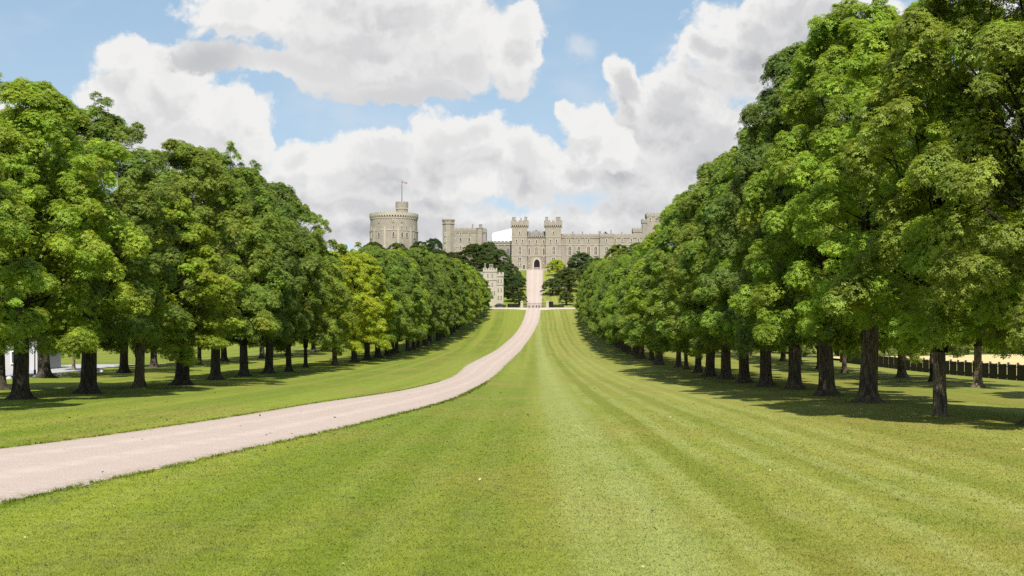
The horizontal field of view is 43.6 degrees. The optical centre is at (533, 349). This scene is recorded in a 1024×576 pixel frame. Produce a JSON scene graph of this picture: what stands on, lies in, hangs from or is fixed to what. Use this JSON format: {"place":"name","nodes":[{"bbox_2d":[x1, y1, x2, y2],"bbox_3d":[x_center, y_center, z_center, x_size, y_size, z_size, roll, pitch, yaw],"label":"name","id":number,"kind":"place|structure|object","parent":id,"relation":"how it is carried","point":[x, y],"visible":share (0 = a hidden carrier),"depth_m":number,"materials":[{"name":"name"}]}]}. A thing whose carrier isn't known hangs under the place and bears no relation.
{"place":"outdoors","nodes":[
{"label":"outdoors","id":0,"kind":"place"},
{"bbox_2d":[5,364,134,376],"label":"side road","id":1,"kind":"structure","parent":0,"point":[65,368],"depth_m":166.10,"materials":[{"name":"grey asphalt"}]},
{"bbox_2d":[2,388,1009,568],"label":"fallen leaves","id":2,"kind":"object","parent":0,"point":[436,484],"visible":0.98,"depth_m":32.58,"materials":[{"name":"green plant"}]},
{"bbox_2d":[0,0,1020,252],"label":"sky","id":3,"kind":"structure","parent":0,"point":[593,115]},
{"bbox_2d":[0,270,1023,575],"bbox_3d":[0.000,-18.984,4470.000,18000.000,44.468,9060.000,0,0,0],"label":"lawn ground","id":4,"kind":"structure","parent":0,"point":[554,366],"depth_m":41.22,"materials":[{"name":"green plant"}]},
{"bbox_2d":[0,152,47,355],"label":"chestnut tree","id":5,"kind":"object","parent":4,"relation":"on","point":[11,223],"visible":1,"depth_m":61.74,"materials":[{"name":"green plant"}]},
{"bbox_2d":[5,342,60,369],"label":"white house","id":6,"kind":"structure","parent":4,"relation":"on","point":[55,362],"depth_m":160.00,"materials":[{"name":"paint"}]},
{"bbox_2d":[0,106,77,389],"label":"chestnut tree","id":7,"kind":"object","parent":4,"relation":"on","point":[3,384],"visible":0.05,"depth_m":95.85,"materials":[{"name":"green plant"}]},
{"bbox_2d":[60,348,80,369],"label":"young tree","id":8,"kind":"object","parent":4,"relation":"on","point":[74,356],"visible":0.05,"depth_m":159.71,"materials":[{"name":"green plant"}]},
{"bbox_2d":[30,231,116,377],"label":"chestnut tree","id":9,"kind":"object","parent":4,"relation":"on","point":[44,369],"depth_m":130.42,"materials":[{"name":"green plant"}]},
{"bbox_2d":[0,73,154,399],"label":"chestnut tree","id":10,"kind":"object","parent":4,"relation":"on","point":[39,117],"visible":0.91,"depth_m":75.59,"materials":[{"name":"green plant"}]},
{"bbox_2d":[4,91,196,393],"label":"chestnut tree","id":11,"kind":"object","parent":4,"relation":"on","point":[141,200],"visible":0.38,"depth_m":85.38,"materials":[{"name":"green plant"}]},
{"bbox_2d":[71,294,159,372],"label":"chestnut tree","id":12,"kind":"object","parent":4,"relation":"on","point":[123,366],"visible":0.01,"depth_m":149.52,"materials":[{"name":"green plant"}]},
{"bbox_2d":[52,182,245,387],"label":"chestnut tree","id":13,"kind":"object","parent":4,"relation":"on","point":[217,286],"visible":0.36,"depth_m":99.68,"materials":[{"name":"green plant"}]},
{"bbox_2d":[132,310,168,367],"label":"chestnut tree","id":14,"kind":"object","parent":4,"relation":"on","point":[153,361],"visible":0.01,"depth_m":170.57,"materials":[{"name":"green plant"}]},
{"bbox_2d":[97,138,280,385],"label":"chestnut tree","id":15,"kind":"object","parent":4,"relation":"on","point":[212,182],"visible":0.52,"depth_m":105.84,"materials":[{"name":"green plant"}]},
{"bbox_2d":[157,141,295,379],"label":"chestnut tree","id":16,"kind":"object","parent":4,"relation":"on","point":[271,293],"visible":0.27,"depth_m":123.47,"materials":[{"name":"green plant"}]},
{"bbox_2d":[220,334,261,360],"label":"chestnut tree","id":17,"kind":"object","parent":4,"relation":"on","point":[224,357],"visible":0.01,"depth_m":202.59,"materials":[{"name":"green plant"}]},
{"bbox_2d":[209,159,311,376],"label":"chestnut tree","id":18,"kind":"object","parent":4,"relation":"on","point":[289,262],"visible":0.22,"depth_m":134.78,"materials":[{"name":"green plant"}]},
{"bbox_2d":[0,270,542,503],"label":"gravel drive","id":19,"kind":"structure","parent":4,"relation":"on","point":[35,468],"depth_m":43.76,"materials":[{"name":"beige gravel"}]},
{"bbox_2d":[232,181,327,373],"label":"chestnut tree","id":20,"kind":"object","parent":4,"relation":"on","point":[314,262],"visible":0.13,"depth_m":146.71,"materials":[{"name":"green plant"}]},
{"bbox_2d":[231,200,350,371],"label":"chestnut tree","id":21,"kind":"object","parent":4,"relation":"on","point":[327,300],"visible":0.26,"depth_m":154.65,"materials":[{"name":"green plant"}]},
{"bbox_2d":[280,246,358,367],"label":"chestnut tree","id":22,"kind":"object","parent":4,"relation":"on","point":[347,314],"visible":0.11,"depth_m":171.43,"materials":[{"name":"green plant"}]},
{"bbox_2d":[296,250,386,364],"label":"chestnut tree","id":23,"kind":"object","parent":4,"relation":"on","point":[370,307],"visible":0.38,"depth_m":182.64,"materials":[{"name":"green plant"}]},
{"bbox_2d":[323,250,397,361],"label":"chestnut tree","id":24,"kind":"object","parent":4,"relation":"on","point":[369,266],"visible":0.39,"depth_m":197.60,"materials":[{"name":"green plant"}]},
{"bbox_2d":[325,242,414,359],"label":"chestnut tree","id":25,"kind":"object","parent":4,"relation":"on","point":[375,252],"visible":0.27,"depth_m":209.77,"materials":[{"name":"green plant"}]},
{"bbox_2d":[358,251,417,357],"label":"chestnut tree","id":26,"kind":"object","parent":4,"relation":"on","point":[400,286],"visible":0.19,"depth_m":221.94,"materials":[{"name":"green plant"}]},
{"bbox_2d":[369,201,417,249],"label":"round tower","id":27,"kind":"structure","parent":4,"relation":"on","point":[388,229],"depth_m":701.84,"materials":[{"name":"stone"}]},
{"bbox_2d":[383,242,407,250],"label":"hill tree","id":28,"kind":"object","parent":4,"relation":"on","point":[396,246],"visible":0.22,"depth_m":618.34,"materials":[{"name":"green plant"}]},
{"bbox_2d":[361,249,430,355],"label":"chestnut tree","id":29,"kind":"object","parent":4,"relation":"on","point":[411,280],"visible":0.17,"depth_m":233.12,"materials":[{"name":"green plant"}]},
{"bbox_2d":[389,248,431,354],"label":"chestnut tree","id":30,"kind":"object","parent":4,"relation":"on","point":[419,306],"visible":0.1,"depth_m":245.19,"materials":[{"name":"green plant"}]},
{"bbox_2d":[394,251,430,352],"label":"chestnut tree","id":31,"kind":"object","parent":4,"relation":"on","point":[415,318],"visible":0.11,"depth_m":256.94,"materials":[{"name":"green plant"}]},
{"bbox_2d":[409,241,430,251],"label":"hill tree","id":32,"kind":"object","parent":4,"relation":"on","point":[415,244],"visible":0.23,"depth_m":668.45,"materials":[{"name":"green plant"}]},
{"bbox_2d":[400,249,447,350],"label":"chestnut tree","id":33,"kind":"object","parent":4,"relation":"on","point":[430,275],"visible":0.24,"depth_m":269.21,"materials":[{"name":"green plant"}]},
{"bbox_2d":[410,257,446,349],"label":"chestnut tree","id":34,"kind":"object","parent":4,"relation":"on","point":[440,309],"visible":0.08,"depth_m":279.57,"materials":[{"name":"green plant"}]},
{"bbox_2d":[409,244,450,347],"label":"chestnut tree","id":35,"kind":"object","parent":4,"relation":"on","point":[438,267],"visible":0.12,"depth_m":292.00,"materials":[{"name":"green plant"}]},
{"bbox_2d":[425,238,442,251],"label":"hill tree","id":36,"kind":"object","parent":4,"relation":"on","point":[433,243],"visible":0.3,"depth_m":686.78,"materials":[{"name":"green plant"}]},
{"bbox_2d":[420,250,450,345],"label":"chestnut tree","id":37,"kind":"object","parent":4,"relation":"on","point":[445,330],"visible":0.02,"depth_m":304.64,"materials":[{"name":"green plant"}]},
{"bbox_2d":[427,256,459,343],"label":"chestnut tree","id":38,"kind":"object","parent":4,"relation":"on","point":[453,297],"visible":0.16,"depth_m":315.18,"materials":[{"name":"green plant"}]},
{"bbox_2d":[434,253,464,340],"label":"chestnut tree","id":39,"kind":"object","parent":4,"relation":"on","point":[454,277],"visible":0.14,"depth_m":328.76,"materials":[{"name":"green plant"}]},
{"bbox_2d":[439,262,470,338],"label":"chestnut tree","id":40,"kind":"object","parent":4,"relation":"on","point":[465,293],"visible":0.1,"depth_m":339.13,"materials":[{"name":"green plant"}]},
{"bbox_2d":[441,258,469,336],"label":"chestnut tree","id":41,"kind":"object","parent":4,"relation":"on","point":[461,275],"visible":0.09,"depth_m":351.45,"materials":[{"name":"green plant"}]},
{"bbox_2d":[449,257,471,334],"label":"chestnut tree","id":42,"kind":"object","parent":4,"relation":"on","point":[457,264],"visible":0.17,"depth_m":361.49,"materials":[{"name":"green plant"}]},
{"bbox_2d":[452,263,475,331],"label":"chestnut tree","id":43,"kind":"object","parent":4,"relation":"on","point":[472,297],"visible":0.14,"depth_m":374.01,"materials":[{"name":"green plant"}]},
{"bbox_2d":[442,219,486,269],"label":"castle block","id":44,"kind":"structure","parent":4,"relation":"on","point":[456,239],"depth_m":642.38,"materials":[{"name":"stone"}]},
{"bbox_2d":[455,266,479,329],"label":"chestnut tree","id":45,"kind":"object","parent":4,"relation":"on","point":[475,292],"visible":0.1,"depth_m":384.30,"materials":[{"name":"green plant"}]},
{"bbox_2d":[459,274,481,326],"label":"chestnut tree","id":46,"kind":"object","parent":4,"relation":"on","point":[476,313],"visible":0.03,"depth_m":394.32,"materials":[{"name":"green plant"}]},
{"bbox_2d":[457,243,491,271],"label":"hill tree","id":47,"kind":"object","parent":4,"relation":"on","point":[474,251],"visible":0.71,"depth_m":557.63,"materials":[{"name":"green plant"}]},
{"bbox_2d":[465,263,485,314],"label":"chestnut tree","id":48,"kind":"object","parent":4,"relation":"on","point":[477,277],"visible":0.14,"depth_m":406.56,"materials":[{"name":"green plant"}]},
{"bbox_2d":[466,266,490,319],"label":"chestnut tree","id":49,"kind":"object","parent":4,"relation":"on","point":[486,296],"visible":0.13,"depth_m":418.83,"materials":[{"name":"green plant"}]},
{"bbox_2d":[474,263,503,306],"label":"gate lodge","id":50,"kind":"structure","parent":4,"relation":"on","point":[494,278],"depth_m":480.80,"materials":[{"name":"stone"}]},
{"bbox_2d":[476,241,501,271],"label":"hill tree","id":51,"kind":"object","parent":4,"relation":"on","point":[488,246],"visible":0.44,"depth_m":582.37,"materials":[{"name":"green plant"}]},
{"bbox_2d":[486,241,511,262],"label":"castle range","id":52,"kind":"structure","parent":4,"relation":"on","point":[506,246],"depth_m":632.80,"materials":[{"name":"grey stone"}]},
{"bbox_2d":[486,249,512,271],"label":"hill tree","id":53,"kind":"object","parent":4,"relation":"on","point":[494,254],"visible":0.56,"depth_m":572.82,"materials":[{"name":"green plant"}]},
{"bbox_2d":[491,229,511,241],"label":"white pavilion","id":54,"kind":"structure","parent":4,"relation":"on","point":[504,235],"depth_m":655.00,"materials":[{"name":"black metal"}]},
{"bbox_2d":[497,263,521,273],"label":"hill tree","id":55,"kind":"object","parent":4,"relation":"on","point":[507,267],"visible":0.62,"depth_m":558.27,"materials":[{"name":"green plant"}]},
{"bbox_2d":[498,271,522,292],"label":"hill tree","id":56,"kind":"object","parent":4,"relation":"on","point":[507,277],"visible":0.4,"depth_m":518.66,"materials":[{"name":"green plant"}]},
{"bbox_2d":[504,285,523,300],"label":"hill tree","id":57,"kind":"object","parent":4,"relation":"on","point":[511,290],"visible":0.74,"depth_m":498.77,"materials":[{"name":"green plant"}]},
{"bbox_2d":[508,273,526,287],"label":"hill tree","id":58,"kind":"object","parent":4,"relation":"on","point":[520,276],"visible":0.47,"depth_m":533.66,"materials":[{"name":"green plant"}]},
{"bbox_2d":[512,288,527,304],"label":"hill tree","id":59,"kind":"object","parent":4,"relation":"on","point":[518,295],"visible":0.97,"depth_m":487.26,"materials":[{"name":"green plant"}]},
{"bbox_2d":[511,217,561,269],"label":"castle gateway","id":60,"kind":"object","parent":4,"relation":"on","point":[534,250],"visible":0.94,"depth_m":618.50,"materials":[{"name":"stone"}]},
{"bbox_2d":[540,278,563,295],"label":"hill tree","id":61,"kind":"object","parent":4,"relation":"on","point":[552,286],"visible":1,"depth_m":519.34,"materials":[{"name":"green plant"}]},
{"bbox_2d":[545,260,565,273],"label":"hill tree","id":62,"kind":"object","parent":4,"relation":"on","point":[559,264],"visible":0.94,"depth_m":588.88,"materials":[{"name":"green plant"}]},
{"bbox_2d":[558,288,574,304],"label":"hill tree","id":63,"kind":"object","parent":4,"relation":"on","point":[566,295],"visible":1,"depth_m":487.02,"materials":[{"name":"green plant"}]},
{"bbox_2d":[554,268,581,291],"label":"hill tree","id":64,"kind":"object","parent":4,"relation":"on","point":[569,276],"visible":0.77,"depth_m":528.36,"materials":[{"name":"green plant"}]},
{"bbox_2d":[561,251,592,280],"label":"hill tree","id":65,"kind":"object","parent":4,"relation":"on","point":[581,263],"visible":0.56,"depth_m":542.60,"materials":[{"name":"green plant"}]},
{"bbox_2d":[579,262,597,316],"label":"chestnut tree","id":66,"kind":"object","parent":4,"relation":"on","point":[590,270],"visible":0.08,"depth_m":379.46,"materials":[{"name":"green plant"}]},
{"bbox_2d":[577,259,600,313],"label":"chestnut tree","id":67,"kind":"object","parent":4,"relation":"on","point":[586,272],"visible":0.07,"depth_m":391.17,"materials":[{"name":"green plant"}]},
{"bbox_2d":[577,256,602,281],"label":"hill tree","id":68,"kind":"object","parent":4,"relation":"on","point":[588,262],"visible":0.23,"depth_m":518.57,"materials":[{"name":"green plant"}]},
{"bbox_2d":[582,264,605,340],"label":"chestnut tree","id":69,"kind":"object","parent":4,"relation":"on","point":[584,313],"visible":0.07,"depth_m":331.68,"materials":[{"name":"green plant"}]},
{"bbox_2d":[582,262,606,324],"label":"chestnut tree","id":70,"kind":"object","parent":4,"relation":"on","point":[589,282],"visible":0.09,"depth_m":321.09,"materials":[{"name":"green plant"}]},
{"bbox_2d":[561,230,641,268],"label":"castle range","id":71,"kind":"structure","parent":4,"relation":"on","point":[600,244],"depth_m":623.80,"materials":[{"name":"stone"}]},
{"bbox_2d":[588,260,614,344],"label":"chestnut tree","id":72,"kind":"object","parent":4,"relation":"on","point":[602,270],"visible":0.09,"depth_m":309.23,"materials":[{"name":"green plant"}]},
{"bbox_2d":[588,274,616,346],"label":"chestnut tree","id":73,"kind":"object","parent":4,"relation":"on","point":[591,305],"visible":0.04,"depth_m":298.19,"materials":[{"name":"green plant"}]},
{"bbox_2d":[591,255,620,348],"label":"chestnut tree","id":74,"kind":"object","parent":4,"relation":"on","point":[598,283],"visible":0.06,"depth_m":287.23,"materials":[{"name":"green plant"}]},
{"bbox_2d":[592,254,625,351],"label":"chestnut tree","id":75,"kind":"object","parent":4,"relation":"on","point":[596,303],"visible":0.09,"depth_m":264.64,"materials":[{"name":"green plant"}]},
{"bbox_2d":[591,254,626,349],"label":"chestnut tree","id":76,"kind":"object","parent":4,"relation":"on","point":[598,311],"visible":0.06,"depth_m":275.52,"materials":[{"name":"green plant"}]},
{"bbox_2d":[596,255,631,353],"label":"chestnut tree","id":77,"kind":"object","parent":4,"relation":"on","point":[601,315],"visible":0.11,"depth_m":252.28,"materials":[{"name":"green plant"}]},
{"bbox_2d":[602,244,630,259],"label":"hill tree","id":78,"kind":"object","parent":4,"relation":"on","point":[614,249],"visible":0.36,"depth_m":588.46,"materials":[{"name":"green plant"}]},
{"bbox_2d":[600,252,635,354],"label":"chestnut tree","id":79,"kind":"object","parent":4,"relation":"on","point":[619,262],"visible":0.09,"depth_m":240.15,"materials":[{"name":"green plant"}]},
{"bbox_2d":[605,255,638,356],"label":"chestnut tree","id":80,"kind":"object","parent":4,"relation":"on","point":[609,298],"visible":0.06,"depth_m":229.54,"materials":[{"name":"green plant"}]},
{"bbox_2d":[598,250,646,358],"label":"chestnut tree","id":81,"kind":"object","parent":4,"relation":"on","point":[613,334],"visible":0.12,"depth_m":218.68,"materials":[{"name":"green plant"}]},
{"bbox_2d":[608,251,654,360],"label":"chestnut tree","id":82,"kind":"object","parent":4,"relation":"on","point":[613,320],"visible":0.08,"depth_m":207.58,"materials":[{"name":"green plant"}]},
{"bbox_2d":[616,256,655,361],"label":"chestnut tree","id":83,"kind":"object","parent":4,"relation":"on","point":[625,277],"visible":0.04,"depth_m":196.52,"materials":[{"name":"green plant"}]},
{"bbox_2d":[632,213,660,240],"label":"castle tower","id":84,"kind":"structure","parent":4,"relation":"on","point":[649,222],"depth_m":650.00,"materials":[{"name":"stone"}]},
{"bbox_2d":[617,264,683,364],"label":"chestnut tree","id":85,"kind":"object","parent":4,"relation":"on","point":[659,357],"visible":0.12,"depth_m":184.54,"materials":[{"name":"green plant"}]},
{"bbox_2d":[641,246,682,366],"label":"chestnut tree","id":86,"kind":"object","parent":4,"relation":"on","point":[678,363],"visible":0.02,"depth_m":172.69,"materials":[{"name":"green plant"}]},
{"bbox_2d":[643,289,720,369],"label":"chestnut tree","id":87,"kind":"object","parent":4,"relation":"on","point":[658,351],"visible":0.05,"depth_m":163.67,"materials":[{"name":"green plant"}]},
{"bbox_2d":[621,191,759,372],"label":"chestnut tree","id":88,"kind":"object","parent":4,"relation":"on","point":[634,296],"visible":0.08,"depth_m":148.66,"materials":[{"name":"green plant"}]},
{"bbox_2d":[648,181,736,379],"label":"chestnut tree","id":89,"kind":"object","parent":4,"relation":"on","point":[677,345],"visible":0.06,"depth_m":125.64,"materials":[{"name":"green plant"}]},
{"bbox_2d":[628,183,777,376],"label":"chestnut tree","id":90,"kind":"object","parent":4,"relation":"on","point":[647,283],"visible":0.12,"depth_m":135.01,"materials":[{"name":"green plant"}]},
{"bbox_2d":[647,146,781,382],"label":"chestnut tree","id":91,"kind":"object","parent":4,"relation":"on","point":[683,231],"visible":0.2,"depth_m":113.50,"materials":[{"name":"green plant"}]},
{"bbox_2d":[674,125,839,386],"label":"chestnut tree","id":92,"kind":"object","parent":4,"relation":"on","point":[693,254],"visible":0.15,"depth_m":102.10,"materials":[{"name":"green plant"}]},
{"bbox_2d":[700,116,880,389],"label":"chestnut tree","id":93,"kind":"object","parent":4,"relation":"on","point":[790,341],"visible":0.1,"depth_m":94.77,"materials":[{"name":"green plant"}]},
{"bbox_2d":[702,37,926,395],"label":"chestnut tree","id":94,"kind":"object","parent":4,"relation":"on","point":[769,105],"visible":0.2,"depth_m":81.07,"materials":[{"name":"green plant"}]},
{"bbox_2d":[802,345,860,356],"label":"tree","id":95,"kind":"object","parent":4,"relation":"on","point":[805,351],"visible":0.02,"depth_m":235.84,"materials":[{"name":"green plant"}]},
{"bbox_2d":[818,326,897,372],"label":"chestnut tree","id":96,"kind":"object","parent":4,"relation":"on","point":[844,365],"depth_m":149.68,"materials":[{"name":"green plant"}]},
{"bbox_2d":[727,0,995,403],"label":"chestnut tree","id":97,"kind":"object","parent":4,"relation":"on","point":[792,160],"visible":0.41,"depth_m":71.64,"materials":[{"name":"green plant"}]},
{"bbox_2d":[835,319,965,377],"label":"chestnut tree","id":98,"kind":"object","parent":4,"relation":"on","point":[901,370],"depth_m":130.52,"materials":[{"name":"green plant"}]},
{"bbox_2d":[787,0,1023,415],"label":"chestnut tree","id":99,"kind":"object","parent":4,"relation":"on","point":[831,206],"visible":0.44,"depth_m":55.51,"materials":[{"name":"green plant"}]},
{"bbox_2d":[819,0,1023,425],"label":"chestnut tree","id":100,"kind":"object","parent":4,"relation":"on","point":[881,120],"visible":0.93,"depth_m":50.52,"materials":[{"name":"green plant"}]},
{"bbox_2d":[869,209,986,381],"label":"chestnut tree","id":101,"kind":"object","parent":4,"relation":"on","point":[930,379],"depth_m":117.80,"materials":[{"name":"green plant"}]},
{"bbox_2d":[840,351,1023,380],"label":"boarded fence","id":102,"kind":"object","parent":4,"relation":"on","point":[998,370],"visible":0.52,"depth_m":143.27,"materials":[{"name":"brown wood"}]},
{"bbox_2d":[920,340,987,355],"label":"tree","id":103,"kind":"object","parent":4,"relation":"on","point":[966,348],"visible":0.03,"depth_m":234.05,"materials":[{"name":"green plant"}]},
{"bbox_2d":[890,145,1023,387],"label":"chestnut tree","id":104,"kind":"object","parent":4,"relation":"on","point":[977,376],"visible":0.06,"depth_m":99.83,"materials":[{"name":"green plant"}]},
{"bbox_2d":[490,308,574,309],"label":"cross road","id":105,"kind":"structure","parent":0,"point":[527,308],"depth_m":464.35,"materials":[{"name":"grey asphalt"}]},
{"bbox_2d":[833,354,1023,374],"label":"wheat field","id":106,"kind":"structure","parent":0,"point":[1014,359],"depth_m":208.15,"materials":[{"name":"yellow plant"}]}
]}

